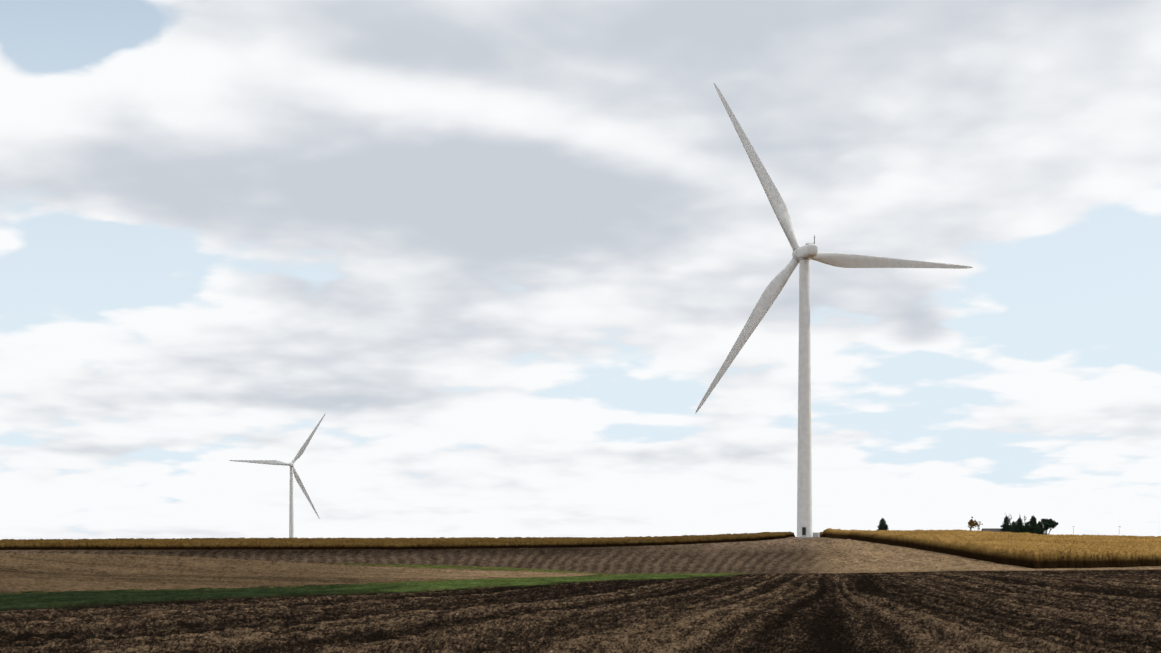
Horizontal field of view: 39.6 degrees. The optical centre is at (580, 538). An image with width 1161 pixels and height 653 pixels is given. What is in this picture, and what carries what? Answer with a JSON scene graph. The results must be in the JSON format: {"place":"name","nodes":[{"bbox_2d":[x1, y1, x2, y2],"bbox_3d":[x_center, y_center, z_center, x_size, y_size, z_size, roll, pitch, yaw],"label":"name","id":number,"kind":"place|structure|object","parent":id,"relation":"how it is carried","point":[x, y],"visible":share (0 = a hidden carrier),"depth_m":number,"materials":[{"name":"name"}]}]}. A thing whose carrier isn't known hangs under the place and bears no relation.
{"place":"outdoors","nodes":[
{"label":"outdoors","id":0,"kind":"place"},
{"bbox_2d":[0,531,794,549],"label":"corn field","id":1,"kind":"structure","parent":0,"point":[296,543],"depth_m":420.27,"materials":[{"name":"brown plant"}]},
{"bbox_2d":[0,537,1160,652],"bbox_3d":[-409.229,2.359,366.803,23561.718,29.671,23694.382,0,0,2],"label":"ground","id":2,"kind":"structure","parent":0,"point":[808,595],"depth_m":63.93,"materials":[{"name":"brown soil"}]},
{"bbox_2d":[229,413,325,537],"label":"wind turbine","id":3,"kind":"object","parent":2,"relation":"on","point":[299,482],"visible":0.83,"depth_m":1391.45,"materials":[{"name":"metal"}]},
{"bbox_2d":[695,82,972,537],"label":"wind turbine","id":4,"kind":"object","parent":2,"relation":"on","point":[802,256],"visible":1,"depth_m":452.95,"materials":[{"name":"metal"}]},
{"bbox_2d":[877,518,888,530],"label":"lone tree","id":5,"kind":"object","parent":2,"relation":"on","point":[883,525],"visible":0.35,"depth_m":775.30,"materials":[{"name":"green plant"}]},
{"bbox_2d":[967,517,977,529],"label":"autumn tree","id":6,"kind":"object","parent":2,"relation":"on","point":[972,523],"visible":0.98,"depth_m":795.55,"materials":[{"name":"brown plant"}]},
{"bbox_2d":[981,528,1002,531],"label":"building","id":7,"kind":"structure","parent":2,"relation":"on","point":[992,529],"depth_m":802.99,"materials":[{"name":"grey"}]},
{"bbox_2d":[1000,515,1013,532],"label":"spruce tree","id":8,"kind":"object","parent":2,"relation":"on","point":[1006,526],"visible":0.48,"depth_m":801.15,"materials":[{"name":"green plant"}]},
{"bbox_2d":[1012,517,1025,532],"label":"spruce tree","id":9,"kind":"object","parent":2,"relation":"on","point":[1019,527],"visible":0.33,"depth_m":805.40,"materials":[{"name":"green plant"}]},
{"bbox_2d":[1024,515,1039,534],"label":"spruce tree","id":10,"kind":"object","parent":2,"relation":"on","point":[1033,526],"visible":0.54,"depth_m":793.96,"materials":[{"name":"green plant"}]},
{"bbox_2d":[1037,522,1045,534],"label":"spruce tree","id":11,"kind":"object","parent":2,"relation":"on","point":[1041,531],"visible":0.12,"depth_m":814.10,"materials":[{"name":"green plant"}]},
{"bbox_2d":[1037,518,1057,534],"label":"dark round tree","id":12,"kind":"object","parent":2,"relation":"on","point":[1049,523],"visible":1,"depth_m":801.22,"materials":[{"name":"green plant"}]},
{"bbox_2d":[0,0,1160,539],"label":"sky","id":13,"kind":"structure","parent":0,"point":[510,253],"materials":[{"name":"white"}]},
{"bbox_2d":[820,528,1160,568],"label":"corn field","id":14,"kind":"structure","parent":0,"point":[1030,550],"depth_m":347.43,"materials":[{"name":"yellow plant"}]}
]}

